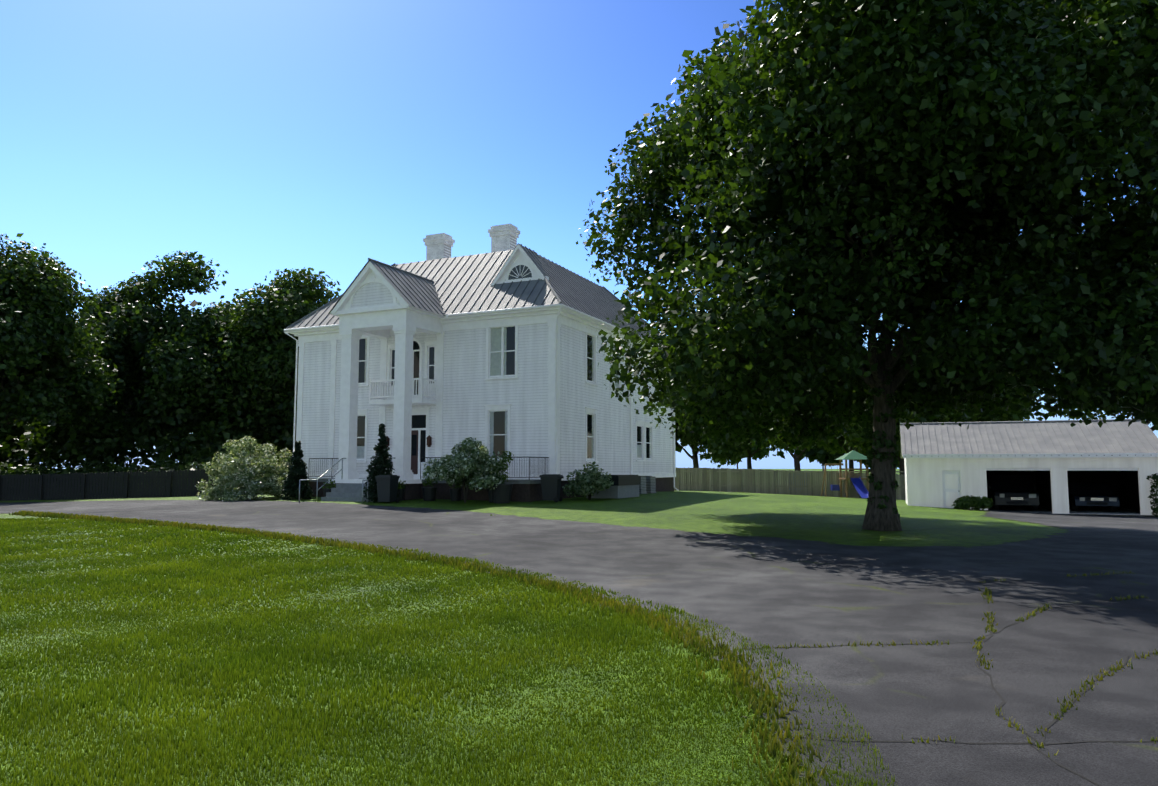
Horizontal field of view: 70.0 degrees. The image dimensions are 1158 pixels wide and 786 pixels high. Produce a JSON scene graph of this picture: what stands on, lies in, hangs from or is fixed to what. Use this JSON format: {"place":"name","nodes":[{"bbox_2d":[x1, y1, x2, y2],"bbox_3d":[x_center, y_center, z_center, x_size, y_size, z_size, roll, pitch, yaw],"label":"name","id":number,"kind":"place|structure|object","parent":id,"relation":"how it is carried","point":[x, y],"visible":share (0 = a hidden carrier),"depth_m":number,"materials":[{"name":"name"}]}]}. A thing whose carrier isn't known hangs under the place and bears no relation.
{"place":"outdoors","nodes":[
{"label":"outdoors","id":0,"kind":"place"},
{"bbox_2d":[3,447,20,463],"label":"horizon tree","id":1,"kind":"object","parent":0,"point":[13,457],"depth_m":349.31,"materials":[{"name":"green plant"}]},
{"bbox_2d":[321,451,513,488],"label":"planter plant leaves","id":2,"kind":"object","parent":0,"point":[503,467],"visible":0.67,"depth_m":32.64,"materials":[{"name":"green plant"}]},
{"bbox_2d":[296,314,675,480],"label":"house walls","id":3,"kind":"structure","parent":0,"point":[495,386],"depth_m":37.45,"materials":[{"name":"white wood"}]},
{"bbox_2d":[286,243,660,340],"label":"house roof","id":4,"kind":"structure","parent":3,"relation":"on","point":[452,285],"depth_m":38.73,"materials":[{"name":"grey metal"}]},
{"bbox_2d":[423,224,519,260],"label":"chimneys","id":5,"kind":"object","parent":4,"relation":"on","point":[504,237],"visible":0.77,"depth_m":42.56,"materials":[{"name":"white brick"}]},
{"bbox_2d":[0,469,1070,785],"bbox_3d":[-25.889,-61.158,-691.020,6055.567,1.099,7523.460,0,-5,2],"label":"lawn","id":6,"kind":"structure","parent":0,"point":[822,519],"depth_m":10.61,"materials":[{"name":"green plant"}]},
{"bbox_2d":[0,233,123,444],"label":"tree","id":7,"kind":"object","parent":6,"relation":"on","point":[42,281],"depth_m":48.39,"materials":[{"name":"green plant"}]},
{"bbox_2d":[0,340,143,466],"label":"tree","id":8,"kind":"object","parent":6,"relation":"on","point":[16,432],"depth_m":58.99,"materials":[{"name":"green plant"}]},
{"bbox_2d":[0,469,275,500],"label":"dark fence boards","id":9,"kind":"object","parent":6,"relation":"on","point":[168,483],"visible":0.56,"depth_m":44.94,"materials":[{"name":"black wood"}]},
{"bbox_2d":[47,251,245,491],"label":"tree","id":10,"kind":"object","parent":6,"relation":"on","point":[185,372],"depth_m":57.45,"materials":[{"name":"green plant"}]},
{"bbox_2d":[0,454,294,498],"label":"hedge leaves","id":11,"kind":"object","parent":6,"relation":"on","point":[114,467],"visible":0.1,"depth_m":50.35,"materials":[{"name":"green plant"}]},
{"bbox_2d":[0,390,296,473],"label":"understory bush leaves","id":12,"kind":"object","parent":6,"relation":"on","point":[107,449],"visible":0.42,"depth_m":54.85,"materials":[{"name":"green plant"}]},
{"bbox_2d":[164,311,238,457],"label":"tree","id":13,"kind":"object","parent":6,"relation":"on","point":[220,436],"depth_m":73.28,"materials":[{"name":"green plant"}]},
{"bbox_2d":[196,435,291,501],"bbox_3d":[-14.801,3.456,37.525,4.914,3.051,4.716,0,-5,2],"label":"flowering shrub","id":14,"kind":"object","parent":6,"relation":"on","point":[266,474],"depth_m":36.53,"materials":[{"name":"green plant"}]},
{"bbox_2d":[0,514,495,555],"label":"lawn grass","id":15,"kind":"structure","parent":6,"relation":"on","point":[167,537],"depth_m":19.43,"materials":[{"name":"green plant"}]},
{"bbox_2d":[158,267,340,456],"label":"tree","id":16,"kind":"object","parent":6,"relation":"on","point":[265,377],"depth_m":56.89,"materials":[{"name":"green plant"}]},
{"bbox_2d":[279,441,313,499],"bbox_3d":[-12.306,3.445,36.137,1.490,2.726,1.406,0,-5,2],"label":"arborvitae","id":17,"kind":"object","parent":6,"relation":"on","point":[297,472],"depth_m":35.88,"materials":[{"name":"green plant"}]},
{"bbox_2d":[323,489,330,496],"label":"step","id":18,"kind":"structure","parent":6,"relation":"on","point":[326,490],"depth_m":35.23,"materials":[{"name":"black"}]},
{"bbox_2d":[0,553,684,613],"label":"lawn grass","id":19,"kind":"structure","parent":6,"relation":"on","point":[211,579],"depth_m":12.84,"materials":[{"name":"green plant"}]},
{"bbox_2d":[299,457,394,502],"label":"step handrails","id":20,"kind":"object","parent":6,"relation":"on","point":[331,478],"visible":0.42,"depth_m":34.14,"materials":[{"name":"silver metal"}]},
{"bbox_2d":[363,423,398,502],"bbox_3d":[-8.057,2.925,33.507,1.602,3.398,1.736,0,-5,2],"label":"arborvitae","id":21,"kind":"object","parent":6,"relation":"on","point":[382,463],"visible":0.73,"depth_m":33.31,"materials":[{"name":"green plant"}]},
{"bbox_2d":[308,478,542,501],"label":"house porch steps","id":22,"kind":"structure","parent":6,"relation":"on","point":[526,490],"depth_m":34.29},
{"bbox_2d":[422,487,436,500],"bbox_3d":[-6.106,4.121,33.736,0.620,0.550,0.636,0,-5,2],"label":"planter pot","id":23,"kind":"object","parent":6,"relation":"on","point":[429,493],"visible":1,"depth_m":33.51,"materials":[{"name":"black"}]},
{"bbox_2d":[0,607,860,728],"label":"lawn grass","id":24,"kind":"structure","parent":6,"relation":"on","point":[231,673],"depth_m":7.80,"materials":[{"name":"green plant"}]},
{"bbox_2d":[0,714,896,785],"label":"lawn grass","id":25,"kind":"structure","parent":6,"relation":"on","point":[187,749],"depth_m":5.45,"materials":[{"name":"green plant"}]},
{"bbox_2d":[449,488,461,500],"bbox_3d":[-5.031,4.139,33.680,0.517,0.500,0.530,0,-5,2],"label":"plant pot","id":26,"kind":"object","parent":6,"relation":"on","point":[455,494],"depth_m":33.50,"materials":[{"name":"black"}]},
{"bbox_2d":[422,437,504,502],"bbox_3d":[-4.557,3.049,32.669,3.323,2.656,3.214,0,-5,2],"label":"flower shrub","id":27,"kind":"object","parent":6,"relation":"on","point":[470,474],"depth_m":32.01,"materials":[{"name":"green plant"}]},
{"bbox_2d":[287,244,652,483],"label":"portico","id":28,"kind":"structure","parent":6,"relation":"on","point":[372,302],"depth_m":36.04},
{"bbox_2d":[386,435,431,446],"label":"door lanterns","id":29,"kind":"object","parent":28,"relation":"attached to","point":[429,440],"depth_m":37.22,"materials":[{"name":"black metal"}]},
{"bbox_2d":[308,457,548,479],"bbox_3d":[-6.943,3.291,36.323,11.730,0.988,1.767,-2,-6,25],"label":"porch railing","id":30,"kind":"object","parent":28,"relation":"on","point":[331,476],"visible":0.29,"depth_m":34.16,"materials":[{"name":"black metal"}]},
{"bbox_2d":[284,304,678,490],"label":"gutters and downspouts","id":31,"kind":"object","parent":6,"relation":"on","point":[494,311],"visible":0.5,"depth_m":36.84,"materials":[{"name":"white metal"}]},
{"bbox_2d":[305,477,673,498],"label":"house foundation","id":32,"kind":"object","parent":6,"relation":"on","point":[665,484],"depth_m":46.67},
{"bbox_2d":[487,488,493,502],"bbox_3d":[-3.346,4.059,32.799,0.579,0.550,0.594,0,-5,2],"label":"plant pot","id":33,"kind":"object","parent":6,"relation":"on","point":[490,495],"depth_m":32.60,"materials":[{"name":"black"}]},
{"bbox_2d":[491,484,512,503],"bbox_3d":[-3.017,3.930,32.327,0.868,0.750,0.890,0,-5,2],"label":"planter pot","id":34,"kind":"object","parent":6,"relation":"on","point":[501,493],"visible":0.83,"depth_m":32.01,"materials":[{"name":"black"}]},
{"bbox_2d":[539,474,563,501],"bbox_3d":[-1.102,3.830,33.336,0.850,1.100,0.660,-1,-5,15],"label":"wheelie bin","id":35,"kind":"object","parent":6,"relation":"on","point":[550,485],"visible":1,"depth_m":33.09,"materials":[{"name":"black plastic"}]},
{"bbox_2d":[562,461,614,499],"bbox_3d":[0.397,3.718,34.811,2.215,1.675,2.221,0,-5,2],"label":"shrub","id":36,"kind":"object","parent":6,"relation":"on","point":[588,480],"depth_m":34.43,"materials":[{"name":"green plant"}]},
{"bbox_2d":[586,475,640,498],"bbox_3d":[1.530,4.160,36.949,1.600,1.000,2.700,-2,-6,25],"label":"entrance","id":37,"kind":"object","parent":6,"relation":"on","point":[624,486],"visible":0.64,"depth_m":35.91,"materials":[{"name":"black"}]},
{"bbox_2d":[639,476,646,493],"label":"ac condenser","id":38,"kind":"object","parent":6,"relation":"on","point":[642,488],"visible":0.31,"depth_m":40.95,"materials":[{"name":"grey metal"}]},
{"bbox_2d":[643,476,655,492],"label":"ac condenser","id":39,"kind":"object","parent":6,"relation":"on","point":[650,484],"visible":0.54,"depth_m":42.05,"materials":[{"name":"grey metal"}]},
{"bbox_2d":[675,406,753,488],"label":"tree behind fence","id":40,"kind":"object","parent":6,"relation":"on","point":[728,452],"depth_m":74.81,"materials":[{"name":"green plant"}]},
{"bbox_2d":[707,442,769,468],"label":"horizon tree","id":41,"kind":"object","parent":6,"relation":"on","point":[760,453],"depth_m":299.91,"materials":[{"name":"green plant"}]},
{"bbox_2d":[707,438,816,484],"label":"tree","id":42,"kind":"object","parent":6,"relation":"on","point":[749,465],"depth_m":93.73,"materials":[{"name":"green plant"}]},
{"bbox_2d":[674,467,905,499],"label":"wooden fence","id":43,"kind":"object","parent":6,"relation":"on","point":[723,480],"visible":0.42,"depth_m":59.80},
{"bbox_2d":[752,408,834,491],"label":"tree behind fence","id":44,"kind":"object","parent":6,"relation":"on","point":[766,446],"depth_m":73.03,"materials":[{"name":"green plant"}]},
{"bbox_2d":[816,348,867,485],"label":"tree","id":45,"kind":"object","parent":6,"relation":"on","point":[831,447],"depth_m":91.98,"materials":[{"name":"green plant"}]},
{"bbox_2d":[821,450,871,497],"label":"playground set","id":46,"kind":"object","parent":6,"relation":"on","point":[861,489],"visible":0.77,"depth_m":55.80,"materials":[{"name":"brown wood"}]},
{"bbox_2d":[576,0,1157,530],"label":"maple tree","id":47,"kind":"object","parent":6,"relation":"on","point":[732,364],"depth_m":19.30,"materials":[{"name":"green plant"}]},
{"bbox_2d":[862,342,899,517],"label":"maple ivy leaves","id":48,"kind":"object","parent":47,"relation":"attached to","point":[868,412],"visible":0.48,"depth_m":23.29,"materials":[{"name":"green plant"}]},
{"bbox_2d":[846,447,898,468],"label":"horizon tree","id":49,"kind":"object","parent":6,"relation":"on","point":[865,455],"depth_m":344.04,"materials":[{"name":"green plant"}]},
{"bbox_2d":[835,397,983,494],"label":"tree behind fence","id":50,"kind":"object","parent":6,"relation":"on","point":[852,436],"depth_m":67.49,"materials":[{"name":"green plant"}]},
{"bbox_2d":[951,495,992,510],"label":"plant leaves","id":51,"kind":"object","parent":6,"relation":"on","point":[967,502],"visible":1,"depth_m":38.65,"materials":[{"name":"green plant"}]},
{"bbox_2d":[950,359,1050,421],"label":"tree behind fence","id":52,"kind":"object","parent":6,"relation":"on","point":[1011,415],"depth_m":69.45,"materials":[{"name":"green plant"}]},
{"bbox_2d":[903,453,1157,516],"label":"garage building","id":53,"kind":"structure","parent":6,"relation":"on","point":[941,480],"depth_m":39.68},
{"bbox_2d":[986,474,1038,510],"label":"car in garage","id":54,"kind":"object","parent":53,"relation":"in","point":[1010,489],"visible":0.83,"depth_m":40.78,"materials":[{"name":"grey paint"}]},
{"bbox_2d":[900,419,1157,457],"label":"garage roof","id":55,"kind":"structure","parent":53,"relation":"attached to","point":[1037,437],"depth_m":40.39,"materials":[{"name":"grey metal"}]},
{"bbox_2d":[1068,481,1118,511],"bbox_3d":[25.156,5.083,41.012,2.000,1.420,4.670,-2,-6,21],"label":"car in garage","id":56,"kind":"object","parent":53,"relation":"in","point":[1098,494],"visible":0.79,"depth_m":39.76,"materials":[{"name":"blue paint"}]},
{"bbox_2d":[1054,331,1157,430],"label":"tall tree","id":57,"kind":"object","parent":6,"relation":"on","point":[1088,414],"depth_m":68.88,"materials":[{"name":"green plant"}]},
{"bbox_2d":[0,500,1157,785],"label":"driveway","id":58,"kind":"structure","parent":0,"point":[776,592],"depth_m":10.71,"materials":[{"name":"grey asphalt"}]},
{"bbox_2d":[375,475,399,502],"bbox_3d":[-7.537,3.781,32.576,0.660,1.100,0.850,-1,-5,15],"label":"wheelie bin","id":59,"kind":"object","parent":58,"relation":"on","point":[387,486],"visible":0.88,"depth_m":32.27,"materials":[{"name":"grey plastic"}]},
{"bbox_2d":[9,510,849,785],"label":"driveway edge tufts","id":60,"kind":"object","parent":58,"relation":"on","point":[774,747],"visible":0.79,"depth_m":8.60,"materials":[{"name":"green plant"}]},
{"bbox_2d":[735,570,1157,756],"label":"grass in cracks","id":61,"kind":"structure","parent":58,"relation":"on","point":[979,645],"depth_m":8.17,"materials":[{"name":"green plant"}]},
{"bbox_2d":[748,573,1157,785],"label":"pavement cracks","id":62,"kind":"object","parent":58,"relation":"on","point":[1001,704],"visible":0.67,"depth_m":6.18,"materials":[{"name":"green"}]},
{"bbox_2d":[0,0,1157,468],"label":"sky","id":63,"kind":"structure","parent":0,"point":[257,138],"materials":[{"name":"blue"}]},
{"bbox_2d":[799,440,844,470],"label":"horizon tree","id":64,"kind":"object","parent":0,"point":[818,454],"depth_m":326.25,"materials":[{"name":"green plant"}]},
{"bbox_2d":[1146,473,1157,516],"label":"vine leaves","id":65,"kind":"object","parent":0,"point":[1154,486],"visible":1,"depth_m":36.71,"materials":[{"name":"green plant"}]}
]}

